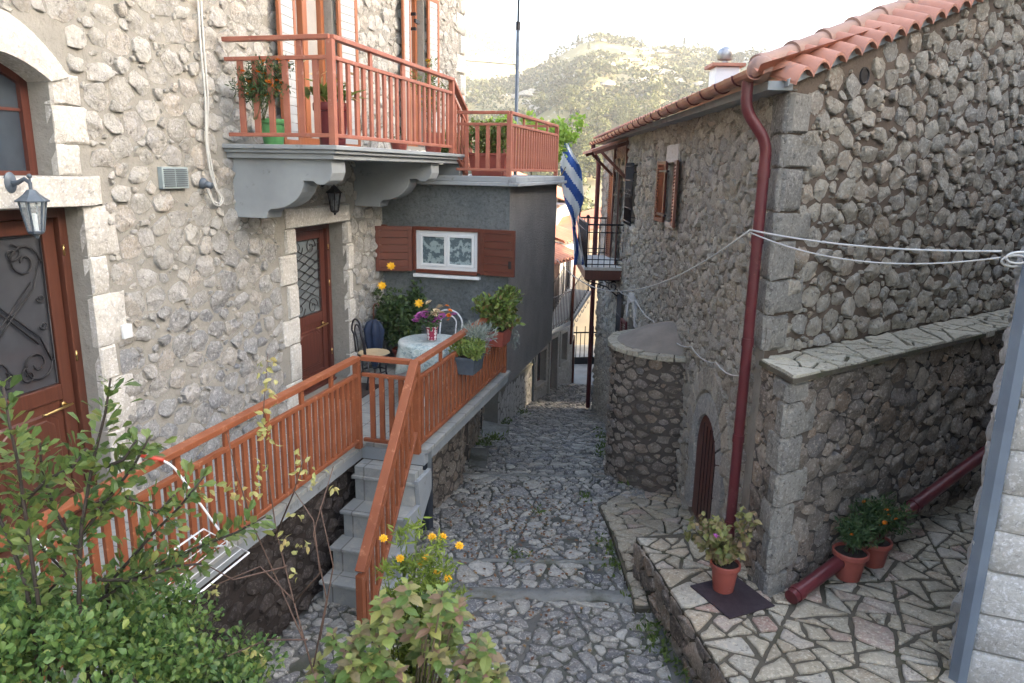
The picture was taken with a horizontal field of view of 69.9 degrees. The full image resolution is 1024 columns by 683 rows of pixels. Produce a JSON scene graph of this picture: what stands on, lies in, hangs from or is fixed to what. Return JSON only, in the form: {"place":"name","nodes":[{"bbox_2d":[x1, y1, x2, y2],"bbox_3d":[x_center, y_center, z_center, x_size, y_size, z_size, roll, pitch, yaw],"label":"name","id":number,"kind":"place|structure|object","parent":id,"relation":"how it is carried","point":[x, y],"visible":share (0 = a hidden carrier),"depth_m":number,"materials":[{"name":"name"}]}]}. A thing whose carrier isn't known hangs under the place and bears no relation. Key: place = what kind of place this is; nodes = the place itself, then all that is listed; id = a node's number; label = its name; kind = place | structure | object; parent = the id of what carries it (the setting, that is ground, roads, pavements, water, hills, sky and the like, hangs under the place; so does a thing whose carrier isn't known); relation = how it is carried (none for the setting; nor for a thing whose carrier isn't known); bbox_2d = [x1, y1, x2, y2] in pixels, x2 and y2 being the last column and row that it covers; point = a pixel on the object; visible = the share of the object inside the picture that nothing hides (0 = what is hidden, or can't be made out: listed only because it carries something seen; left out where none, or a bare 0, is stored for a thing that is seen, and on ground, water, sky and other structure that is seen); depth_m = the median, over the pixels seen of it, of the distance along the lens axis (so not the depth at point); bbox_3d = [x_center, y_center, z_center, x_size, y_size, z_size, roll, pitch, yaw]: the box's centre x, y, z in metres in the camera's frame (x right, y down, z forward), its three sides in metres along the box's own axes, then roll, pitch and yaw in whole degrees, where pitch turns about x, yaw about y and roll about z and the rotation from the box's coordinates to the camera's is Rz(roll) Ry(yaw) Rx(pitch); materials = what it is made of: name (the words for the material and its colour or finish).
{"place":"outdoors","nodes":[
{"label":"outdoors","id":0,"kind":"place"},
{"bbox_2d":[190,354,339,673],"bbox_3d":[-1.121,0.768,3.165,0.757,1.450,0.244,1,13,0],"label":"sapling","id":1,"kind":"object","parent":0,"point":[263,429],"visible":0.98,"depth_m":3.15,"materials":[{"name":"yellow plant"}]},
{"bbox_2d":[241,384,692,682],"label":"path","id":2,"kind":"structure","parent":0,"point":[550,440],"depth_m":7.55,"materials":[{"name":"stone"}]},
{"bbox_2d":[319,451,431,622],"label":"staircase","id":3,"kind":"structure","parent":2,"relation":"on","point":[345,548],"depth_m":7.12,"materials":[{"name":"grey concrete"}]},
{"bbox_2d":[355,359,419,623],"bbox_3d":[-1.111,1.554,6.670,0.085,2.569,1.288,5,14,15],"label":"railing","id":4,"kind":"object","parent":2,"relation":"on","point":[393,476],"visible":0.81,"depth_m":6.57,"materials":[{"name":"orange paint"}]},
{"bbox_2d":[437,478,633,669],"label":"fallen leaves","id":5,"kind":"object","parent":2,"relation":"on","point":[527,598],"visible":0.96,"depth_m":8.21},
{"bbox_2d":[476,407,689,682],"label":"weeds","id":6,"kind":"object","parent":2,"relation":"on","point":[611,564],"visible":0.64,"depth_m":7.67,"materials":[{"name":"green plant"}]},
{"bbox_2d":[598,490,700,613],"bbox_3d":[1.814,2.347,8.432,1.480,0.527,3.250,1,13,0],"label":"landing","id":7,"kind":"object","parent":2,"relation":"on","point":[628,521],"visible":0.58,"depth_m":8.61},
{"bbox_2d":[568,345,594,384],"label":"road","id":8,"kind":"structure","parent":0,"point":[580,374],"depth_m":26.40,"materials":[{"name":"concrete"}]},
{"bbox_2d":[512,172,568,224],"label":"house","id":9,"kind":"structure","parent":8,"relation":"on","point":[561,209],"depth_m":33.95,"materials":[{"name":"paint"}]},
{"bbox_2d":[555,207,601,344],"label":"house","id":10,"kind":"structure","parent":8,"relation":"on","point":[582,322],"depth_m":30.23,"materials":[{"name":"beige paint"}]},
{"bbox_2d":[574,326,595,363],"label":"iron gate","id":11,"kind":"structure","parent":8,"relation":"on","point":[580,360],"depth_m":27.12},
{"bbox_2d":[464,2,892,208],"bbox_3d":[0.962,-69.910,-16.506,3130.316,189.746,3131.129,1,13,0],"label":"terrain","id":12,"kind":"structure","parent":0,"point":[480,70],"depth_m":375.34,"materials":[{"name":"plant"}]},
{"bbox_2d":[0,374,275,682],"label":"laurel bush","id":13,"kind":"object","parent":12,"relation":"on","point":[32,547],"visible":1,"depth_m":2.60,"materials":[{"name":"green plant"}]},
{"bbox_2d":[0,557,288,682],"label":"boxwood shrub","id":14,"kind":"object","parent":12,"relation":"on","point":[144,640],"visible":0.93,"depth_m":2.81,"materials":[{"name":"green plant"}]},
{"bbox_2d":[0,0,465,566],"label":"stone house","id":15,"kind":"structure","parent":12,"relation":"on","point":[102,112],"depth_m":6.36,"materials":[{"name":"stone"}]},
{"bbox_2d":[0,63,37,174],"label":"window","id":16,"kind":"structure","parent":15,"relation":"in","point":[17,146],"depth_m":5.04,"materials":[{"name":"brown glass"}]},
{"bbox_2d":[3,172,49,238],"bbox_3d":[-3.138,-0.880,4.756,0.268,0.429,0.175,5,14,15],"label":"wall lantern","id":17,"kind":"object","parent":15,"relation":"attached to","point":[31,202],"depth_m":4.72,"materials":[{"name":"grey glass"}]},
{"bbox_2d":[0,218,84,553],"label":"door","id":18,"kind":"structure","parent":15,"relation":"in","point":[33,335],"depth_m":5.34,"materials":[{"name":"wood"}]},
{"bbox_2d":[120,323,132,338],"bbox_3d":[-3.078,-0.082,5.838,0.056,0.110,0.090,5,14,15],"label":"doorbell box","id":19,"kind":"object","parent":15,"relation":"attached to","point":[126,330],"visible":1,"depth_m":5.82,"materials":[{"name":"white paint"}]},
{"bbox_2d":[157,167,188,188],"bbox_3d":[-2.874,-1.392,6.223,0.052,0.180,0.320,5,14,15],"label":"air vent","id":20,"kind":"object","parent":15,"relation":"attached to","point":[172,177],"visible":1,"depth_m":6.18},
{"bbox_2d":[198,178,213,188],"bbox_3d":[-2.753,-1.419,6.566,0.145,0.100,0.093,5,14,15],"label":"wall socket","id":21,"kind":"object","parent":15,"relation":"attached to","point":[204,183],"depth_m":6.54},
{"bbox_2d":[197,0,221,203],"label":"cable","id":22,"kind":"object","parent":15,"relation":"attached to","point":[205,99],"visible":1,"depth_m":6.50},
{"bbox_2d":[200,0,223,206],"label":"cable","id":23,"kind":"object","parent":15,"relation":"attached to","point":[207,91],"visible":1,"depth_m":6.52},
{"bbox_2d":[225,54,294,143],"bbox_3d":[-2.285,-2.250,6.777,0.691,0.828,0.598,1,13,0],"label":"flower pot","id":24,"kind":"object","parent":15,"relation":"on","point":[249,87],"visible":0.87,"depth_m":6.65,"materials":[{"name":"green plastic"}]},
{"bbox_2d":[295,0,325,144],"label":"window","id":25,"kind":"structure","parent":15,"relation":"in","point":[309,13],"depth_m":8.44,"materials":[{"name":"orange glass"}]},
{"bbox_2d":[295,229,328,389],"bbox_3d":[-2.498,-0.374,8.990,0.125,1.942,0.888,5,14,15],"label":"door","id":26,"kind":"structure","parent":15,"relation":"in","point":[309,254],"depth_m":9.10,"materials":[{"name":"brown wood"}]},
{"bbox_2d":[295,60,367,145],"bbox_3d":[-1.715,-2.261,6.956,0.639,0.789,0.651,-12,18,-43],"label":"flower pot","id":27,"kind":"object","parent":15,"relation":"on","point":[324,117],"visible":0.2,"depth_m":6.92,"materials":[{"name":"red plastic"}]},
{"bbox_2d":[321,185,342,214],"bbox_3d":[-2.113,-1.721,8.626,0.261,0.464,0.189,5,14,15],"label":"wall lantern","id":28,"kind":"object","parent":15,"relation":"attached to","point":[333,192],"depth_m":8.58,"materials":[{"name":"black metal"}]},
{"bbox_2d":[221,33,468,175],"bbox_3d":[-1.614,-2.496,8.379,1.108,1.275,3.748,5,14,15],"label":"railing","id":29,"kind":"object","parent":15,"relation":"on","point":[452,126],"visible":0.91,"depth_m":6.92,"materials":[{"name":"brown paint"}]},
{"bbox_2d":[391,131,406,149],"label":"flower pot","id":30,"kind":"object","parent":15,"relation":"on","point":[397,146],"visible":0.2,"depth_m":8.49,"materials":[{"name":"ceramic"}]},
{"bbox_2d":[408,0,419,146],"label":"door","id":31,"kind":"structure","parent":15,"relation":"in","point":[414,21],"depth_m":11.15,"materials":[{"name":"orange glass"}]},
{"bbox_2d":[410,57,448,152],"bbox_3d":[-1.044,-3.060,9.486,0.550,1.207,0.394,4,14,13],"label":"flower pot","id":32,"kind":"object","parent":15,"relation":"on","point":[432,149],"visible":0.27,"depth_m":9.46,"materials":[{"name":"ceramic"}]},
{"bbox_2d":[13,363,510,682],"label":"terrace","id":33,"kind":"structure","parent":12,"relation":"on","point":[256,603],"depth_m":6.69,"materials":[{"name":"grey stone"}]},
{"bbox_2d":[0,355,409,682],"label":"railing","id":34,"kind":"object","parent":33,"relation":"on","point":[350,425],"visible":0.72,"depth_m":5.70,"materials":[{"name":"orange paint"}]},
{"bbox_2d":[13,454,249,674],"bbox_3d":[-2.152,1.157,4.233,0.531,0.756,1.274,5,14,15],"label":"drying rack","id":35,"kind":"object","parent":34,"relation":"hanging from","point":[204,510],"visible":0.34,"depth_m":4.65,"materials":[{"name":"white metal"}]},
{"bbox_2d":[328,382,378,397],"bbox_3d":[-1.971,0.617,9.147,0.440,0.015,0.680,5,14,15],"label":"doormat","id":36,"kind":"object","parent":33,"relation":"on","point":[363,390],"visible":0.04,"depth_m":9.21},
{"bbox_2d":[351,318,390,390],"bbox_3d":[-1.755,0.139,9.257,0.436,0.915,0.418,-6,15,-29],"label":"bistro chair","id":37,"kind":"object","parent":33,"relation":"on","point":[377,352],"visible":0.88,"depth_m":9.22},
{"bbox_2d":[363,303,383,372],"bbox_3d":[-1.848,-0.035,9.813,0.270,0.989,0.189,-3,14,-16],"label":"umbrella","id":38,"kind":"object","parent":33,"relation":"on","point":[373,329],"visible":0.86,"depth_m":9.75,"materials":[{"name":"blue fabric"}]},
{"bbox_2d":[371,262,431,356],"bbox_3d":[-1.518,-0.351,10.044,0.868,1.509,1.219,1,13,0],"label":"flower pot","id":39,"kind":"object","parent":33,"relation":"on","point":[398,323],"visible":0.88,"depth_m":9.89,"materials":[{"name":"ceramic"}]},
{"bbox_2d":[439,309,462,333],"bbox_3d":[-0.922,0.053,9.691,0.418,0.915,0.436,6,14,19],"label":"bistro chair","id":40,"kind":"object","parent":33,"relation":"on","point":[455,321],"visible":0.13,"depth_m":9.76,"materials":[{"name":"white metal"}]},
{"bbox_2d":[413,317,506,454],"bbox_3d":[-0.514,0.304,8.573,0.080,0.950,3.182,5,14,15],"label":"railing","id":41,"kind":"object","parent":33,"relation":"on","point":[452,403],"visible":0.61,"depth_m":7.84,"materials":[{"name":"orange paint"}]},
{"bbox_2d":[448,319,498,375],"bbox_3d":[-0.457,0.036,8.366,0.561,0.568,0.826,5,14,15],"label":"planter","id":42,"kind":"object","parent":41,"relation":"hanging from","point":[471,347],"visible":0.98,"depth_m":8.16,"materials":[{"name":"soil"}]},
{"bbox_2d":[470,284,525,348],"bbox_3d":[-0.141,-0.253,9.296,0.631,0.940,0.979,5,14,15],"label":"planter","id":43,"kind":"object","parent":41,"relation":"hanging from","point":[499,308],"visible":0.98,"depth_m":9.05,"materials":[{"name":"ceramic"}]},
{"bbox_2d":[375,174,566,385],"bbox_3d":[-0.491,-1.152,11.574,2.000,2.885,3.432,5,14,15],"label":"annex","id":44,"kind":"object","parent":33,"relation":"on","point":[456,243],"visible":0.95,"depth_m":10.17,"materials":[{"name":"grey paint"}]},
{"bbox_2d":[381,224,510,279],"bbox_3d":[-0.900,-1.223,10.078,1.890,0.705,0.170,5,14,15],"label":"window","id":45,"kind":"structure","parent":44,"relation":"in","point":[440,251],"depth_m":10.10,"materials":[{"name":"white paint"}]},
{"bbox_2d":[441,130,472,164],"bbox_3d":[-0.826,-2.629,10.116,0.572,0.647,0.473,1,13,0],"label":"flower pot","id":46,"kind":"object","parent":44,"relation":"on","point":[444,150],"visible":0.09,"depth_m":10.06,"materials":[{"name":"plant"}]},
{"bbox_2d":[468,117,515,175],"bbox_3d":[-0.309,-2.675,10.051,0.776,0.786,0.519,5,14,15],"label":"planter","id":47,"kind":"object","parent":44,"relation":"on","point":[482,145],"visible":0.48,"depth_m":9.97,"materials":[{"name":"ceramic"}]},
{"bbox_2d":[465,0,520,174],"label":"antenna pole","id":48,"kind":"object","parent":44,"relation":"on","point":[518,22],"visible":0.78,"depth_m":14.20,"materials":[{"name":"black metal"}]},
{"bbox_2d":[456,111,558,176],"bbox_3d":[-0.433,-2.959,11.148,1.702,0.830,3.045,5,14,15],"label":"railing","id":49,"kind":"object","parent":44,"relation":"on","point":[538,152],"visible":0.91,"depth_m":10.07,"materials":[{"name":"brown paint"}]},
{"bbox_2d":[486,110,588,175],"bbox_3d":[0.317,-2.371,13.755,2.092,3.810,1.316,1,13,0],"label":"vine","id":50,"kind":"object","parent":44,"relation":"on","point":[566,135],"visible":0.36,"depth_m":13.26,"materials":[{"name":"green plant"}]},
{"bbox_2d":[296,577,509,682],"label":"hydrangea bush","id":51,"kind":"object","parent":12,"relation":"on","point":[444,616],"visible":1,"depth_m":3.27,"materials":[{"name":"green plant"}]},
{"bbox_2d":[373,507,472,682],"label":"marigold plant","id":52,"kind":"object","parent":12,"relation":"on","point":[400,652],"visible":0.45,"depth_m":3.76,"materials":[{"name":"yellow plant"}]},
{"bbox_2d":[468,114,492,122],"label":"broadleaf tree","id":53,"kind":"object","parent":12,"relation":"on","point":[486,116],"visible":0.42,"depth_m":261.99,"materials":[{"name":"green plant"}]},
{"bbox_2d":[483,363,532,423],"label":"stone wall","id":54,"kind":"structure","parent":12,"relation":"on","point":[511,398],"depth_m":18.53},
{"bbox_2d":[531,358,534,400],"bbox_3d":[0.615,1.219,21.439,0.068,1.700,0.070,1,13,0],"label":"downpipe","id":55,"kind":"object","parent":54,"relation":"attached to","point":[533,370],"visible":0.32,"depth_m":21.38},
{"bbox_2d":[531,91,551,113],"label":"broadleaf tree","id":56,"kind":"object","parent":12,"relation":"on","point":[540,102],"visible":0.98,"depth_m":271.02,"materials":[{"name":"green plant"}]},
{"bbox_2d":[530,225,590,400],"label":"stone house","id":57,"kind":"structure","parent":12,"relation":"on","point":[553,363],"depth_m":22.58,"materials":[{"name":"beige stone"}]},
{"bbox_2d":[534,344,547,389],"bbox_3d":[0.793,0.755,22.069,0.260,1.220,0.920,7,15,24],"label":"window","id":58,"kind":"structure","parent":57,"relation":"in","point":[537,359],"depth_m":22.26,"materials":[{"name":"grey glass"}]},
{"bbox_2d":[547,332,559,393],"bbox_3d":[1.216,0.701,22.987,0.260,1.920,0.800,7,15,24],"label":"door","id":59,"kind":"structure","parent":57,"relation":"in","point":[557,334],"depth_m":23.06,"materials":[{"name":"stone"}]},
{"bbox_2d":[557,264,560,303],"bbox_3d":[1.271,-1.708,22.312,0.160,1.920,0.840,7,15,24],"label":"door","id":60,"kind":"structure","parent":57,"relation":"in","point":[559,269],"depth_m":22.55,"materials":[{"name":"wood"}]},
{"bbox_2d":[559,327,568,366],"bbox_3d":[1.635,0.170,23.638,0.160,1.170,0.740,7,15,24],"label":"window","id":61,"kind":"structure","parent":57,"relation":"in","point":[566,330],"depth_m":23.60,"materials":[{"name":"grey stone"}]},
{"bbox_2d":[563,260,571,294],"bbox_3d":[1.711,-2.059,23.182,0.160,1.320,0.690,7,15,24],"label":"window","id":62,"kind":"structure","parent":57,"relation":"in","point":[564,264],"depth_m":23.30,"materials":[{"name":"white wood"}]},
{"bbox_2d":[569,261,575,382],"bbox_3d":[1.922,-0.362,23.022,0.108,4.702,2.542,3,13,7],"label":"downpipe","id":63,"kind":"object","parent":57,"relation":"attached to","point":[572,339],"visible":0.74,"depth_m":21.73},
{"bbox_2d":[555,94,581,117],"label":"broadleaf tree","id":64,"kind":"object","parent":12,"relation":"on","point":[573,107],"visible":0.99,"depth_m":247.86,"materials":[{"name":"green plant"}]},
{"bbox_2d":[556,84,581,97],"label":"broadleaf tree","id":65,"kind":"object","parent":12,"relation":"on","point":[572,90],"visible":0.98,"depth_m":264.08,"materials":[{"name":"green plant"}]},
{"bbox_2d":[564,116,588,131],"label":"broadleaf tree","id":66,"kind":"object","parent":12,"relation":"on","point":[571,124],"visible":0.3,"depth_m":218.56,"materials":[{"name":"green plant"}]},
{"bbox_2d":[569,125,596,150],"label":"broadleaf tree","id":67,"kind":"object","parent":12,"relation":"on","point":[582,139],"visible":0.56,"depth_m":177.58,"materials":[{"name":"green plant"}]},
{"bbox_2d":[582,177,594,209],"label":"broadleaf tree","id":68,"kind":"object","parent":12,"relation":"on","point":[586,201],"visible":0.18,"depth_m":134.30,"materials":[{"name":"green plant"}]},
{"bbox_2d":[578,137,598,154],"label":"broadleaf tree","id":69,"kind":"object","parent":12,"relation":"on","point":[586,148],"visible":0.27,"depth_m":172.25,"materials":[{"name":"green plant"}]},
{"bbox_2d":[577,146,603,176],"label":"broadleaf tree","id":70,"kind":"object","parent":12,"relation":"on","point":[590,163],"visible":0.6,"depth_m":164.25,"materials":[{"name":"green plant"}]},
{"bbox_2d":[583,107,610,134],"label":"broadleaf tree","id":71,"kind":"object","parent":12,"relation":"on","point":[603,126],"visible":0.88,"depth_m":226.36,"materials":[{"name":"green plant"}]},
{"bbox_2d":[584,106,609,120],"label":"broadleaf tree","id":72,"kind":"object","parent":12,"relation":"on","point":[593,110],"visible":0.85,"depth_m":239.61,"materials":[{"name":"green plant"}]},
{"bbox_2d":[591,155,603,184],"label":"broadleaf tree","id":73,"kind":"object","parent":12,"relation":"on","point":[593,172],"visible":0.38,"depth_m":160.70,"materials":[{"name":"green plant"}]},
{"bbox_2d":[590,98,616,116],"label":"broadleaf tree","id":74,"kind":"object","parent":12,"relation":"on","point":[604,104],"visible":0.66,"depth_m":244.06,"materials":[{"name":"green plant"}]},
{"bbox_2d":[465,38,748,171],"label":"rock outcrops","id":75,"kind":"object","parent":12,"relation":"on","point":[528,92],"visible":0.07,"depth_m":310.37,"materials":[{"name":"stone"}]},
{"bbox_2d":[464,19,766,174],"bbox_3d":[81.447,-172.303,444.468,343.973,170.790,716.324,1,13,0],"label":"hillside scrub","id":76,"kind":"object","parent":12,"relation":"on","point":[582,70],"visible":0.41,"depth_m":322.73,"materials":[{"name":"green plant"}]},
{"bbox_2d":[613,107,630,124],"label":"broadleaf tree","id":77,"kind":"object","parent":12,"relation":"on","point":[621,119],"visible":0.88,"depth_m":234.73,"materials":[{"name":"green plant"}]},
{"bbox_2d":[618,96,636,105],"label":"broadleaf tree","id":78,"kind":"object","parent":12,"relation":"on","point":[631,99],"visible":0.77,"depth_m":248.44,"materials":[{"name":"green plant"}]},
{"bbox_2d":[617,102,643,116],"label":"broadleaf tree","id":79,"kind":"object","parent":12,"relation":"on","point":[633,106],"visible":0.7,"depth_m":239.00,"materials":[{"name":"green plant"}]},
{"bbox_2d":[626,109,649,119],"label":"broadleaf tree","id":80,"kind":"object","parent":12,"relation":"on","point":[634,115],"visible":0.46,"depth_m":235.94,"materials":[{"name":"green plant"}]},
{"bbox_2d":[637,90,660,112],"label":"broadleaf tree","id":81,"kind":"object","parent":12,"relation":"on","point":[653,107],"visible":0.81,"depth_m":241.21,"materials":[{"name":"green plant"}]},
{"bbox_2d":[645,74,664,95],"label":"broadleaf tree","id":82,"kind":"object","parent":12,"relation":"on","point":[658,86],"visible":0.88,"depth_m":263.45,"materials":[{"name":"green plant"}]},
{"bbox_2d":[577,0,1023,596],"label":"stone house","id":83,"kind":"structure","parent":12,"relation":"on","point":[897,124],"depth_m":7.30,"materials":[{"name":"grey stone"}]},
{"bbox_2d":[560,142,584,265],"bbox_3d":[1.252,-2.851,14.906,0.589,2.653,0.232,1,13,0],"label":"flag","id":84,"kind":"object","parent":83,"relation":"attached to","point":[572,191],"visible":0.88,"depth_m":14.83,"materials":[{"name":"blue fabric"}]},
{"bbox_2d":[586,144,600,407],"bbox_3d":[2.104,-1.627,19.644,0.277,7.120,0.121,1,13,0],"label":"downpipe","id":85,"kind":"object","parent":83,"relation":"attached to","point":[592,296],"visible":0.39,"depth_m":19.74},
{"bbox_2d":[615,289,622,331],"bbox_3d":[2.259,-0.130,15.320,0.135,1.840,0.764,1,13,0],"label":"window","id":86,"kind":"structure","parent":83,"relation":"in","point":[619,296],"depth_m":15.18,"materials":[{"name":"grey glass"}]},
{"bbox_2d":[623,163,636,229],"bbox_3d":[2.404,-2.811,14.172,0.325,1.250,1.100,1,13,0],"label":"window","id":87,"kind":"structure","parent":83,"relation":"in","point":[630,172],"depth_m":14.10,"materials":[{"name":"black glass"}]},
{"bbox_2d":[626,291,637,327],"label":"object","id":88,"kind":"structure","parent":83,"relation":"in","point":[631,295],"depth_m":13.44,"materials":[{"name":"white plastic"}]},
{"bbox_2d":[656,144,680,228],"bbox_3d":[2.321,-2.191,10.363,0.400,1.150,0.800,1,13,0],"label":"window","id":89,"kind":"structure","parent":83,"relation":"in","point":[671,157],"depth_m":10.29,"materials":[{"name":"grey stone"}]},
{"bbox_2d":[613,282,738,376],"bbox_3d":[2.188,-0.731,12.430,0.031,0.639,11.654,1,13,0],"label":"cable","id":90,"kind":"object","parent":83,"relation":"attached to","point":[681,345],"visible":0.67,"depth_m":8.63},
{"bbox_2d":[692,415,718,530],"bbox_3d":[2.204,1.477,8.219,0.080,1.334,0.920,1,13,0],"label":"door","id":91,"kind":"structure","parent":83,"relation":"in","point":[705,464],"depth_m":8.26,"materials":[{"name":"wood"}]},
{"bbox_2d":[724,75,771,539],"bbox_3d":[1.986,-0.056,6.452,0.298,4.320,0.107,1,13,0],"label":"downpipe","id":92,"kind":"object","parent":83,"relation":"attached to","point":[755,125],"visible":0.94,"depth_m":6.33,"materials":[{"name":"metal"}]},
{"bbox_2d":[556,229,749,291],"bbox_3d":[1.404,-1.124,9.551,0.015,1.220,6.642,-1,14,-11],"label":"cable","id":93,"kind":"object","parent":92,"relation":"attached to","point":[742,235],"visible":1,"depth_m":7.87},
{"bbox_2d":[749,232,1000,264],"bbox_3d":[2.564,-0.669,5.462,0.012,0.140,1.967,-7,16,-32],"label":"cable","id":94,"kind":"object","parent":92,"relation":"attached to","point":[876,262],"visible":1,"depth_m":5.31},
{"bbox_2d":[750,229,1001,251],"bbox_3d":[2.566,-0.742,5.444,0.016,0.074,1.966,-7,16,-32],"label":"cable","id":95,"kind":"object","parent":92,"relation":"attached to","point":[909,249],"visible":1,"depth_m":5.30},
{"bbox_2d":[785,445,984,603],"bbox_3d":[4.739,1.362,7.725,5.840,1.059,0.141,-8,16,-35],"label":"downpipe","id":96,"kind":"object","parent":83,"relation":"attached to","point":[800,590],"visible":0.6,"depth_m":7.13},
{"bbox_2d":[948,246,1023,682],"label":"stone building","id":97,"kind":"structure","parent":12,"relation":"on","point":[987,642],"depth_m":5.03,"materials":[{"name":"stone"}]},
{"bbox_2d":[1000,251,1023,267],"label":"cable","id":98,"kind":"object","parent":97,"relation":"attached to","point":[1012,254],"visible":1,"depth_m":4.60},
{"bbox_2d":[465,0,896,59],"label":"sky","id":99,"kind":"structure","parent":0,"point":[739,25],"materials":[{"name":"white"}]},
{"bbox_2d":[630,494,976,682],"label":"patio","id":100,"kind":"structure","parent":0,"point":[892,620],"depth_m":6.05,"materials":[{"name":"stone"}]},
{"bbox_2d":[690,577,774,618],"bbox_3d":[1.887,2.185,6.292,0.480,0.014,0.520,-5,14,-23],"label":"rubber mat","id":101,"kind":"object","parent":100,"relation":"on","point":[742,598],"visible":0.76,"depth_m":6.22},
{"bbox_2d":[682,506,762,594],"bbox_3d":[1.783,1.778,6.243,0.618,0.796,0.439,1,13,0],"label":"flower pot","id":102,"kind":"object","parent":101,"relation":"on","point":[721,544],"visible":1,"depth_m":6.20,"materials":[{"name":"ceramic"}]},
{"bbox_2d":[832,511,885,582],"bbox_3d":[3.085,1.830,6.548,0.418,0.636,0.352,1,13,0],"label":"flower pot","id":103,"kind":"object","parent":100,"relation":"on","point":[855,533],"visible":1,"depth_m":6.50,"materials":[{"name":"ceramic"}]},
{"bbox_2d":[846,490,917,568],"bbox_3d":[3.367,1.733,6.812,0.602,0.714,0.550,1,13,0],"label":"flower pot","id":104,"kind":"object","parent":100,"relation":"on","point":[885,519],"visible":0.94,"depth_m":6.70,"materials":[{"name":"ceramic"}]},
{"bbox_3d":[-0.982,0.353,8.842,0.740,0.728,0.740,1,13,0],"label":"round table","id":105,"kind":"object","parent":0,"visible":0},
{"bbox_2d":[395,334,455,380],"bbox_3d":[-0.976,0.166,8.796,0.864,0.376,0.863,9,15,29],"label":"tablecloth","id":106,"kind":"object","parent":105,"relation":"on","point":[412,347],"visible":0.56,"depth_m":8.52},
{"bbox_2d":[412,300,457,340],"bbox_3d":[-0.927,-0.251,8.703,0.523,0.477,0.340,10,16,32],"label":"flower vase","id":107,"kind":"object","parent":106,"relation":"on","point":[434,317],"visible":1,"depth_m":8.68,"materials":[{"name":"multicoloured plant"}]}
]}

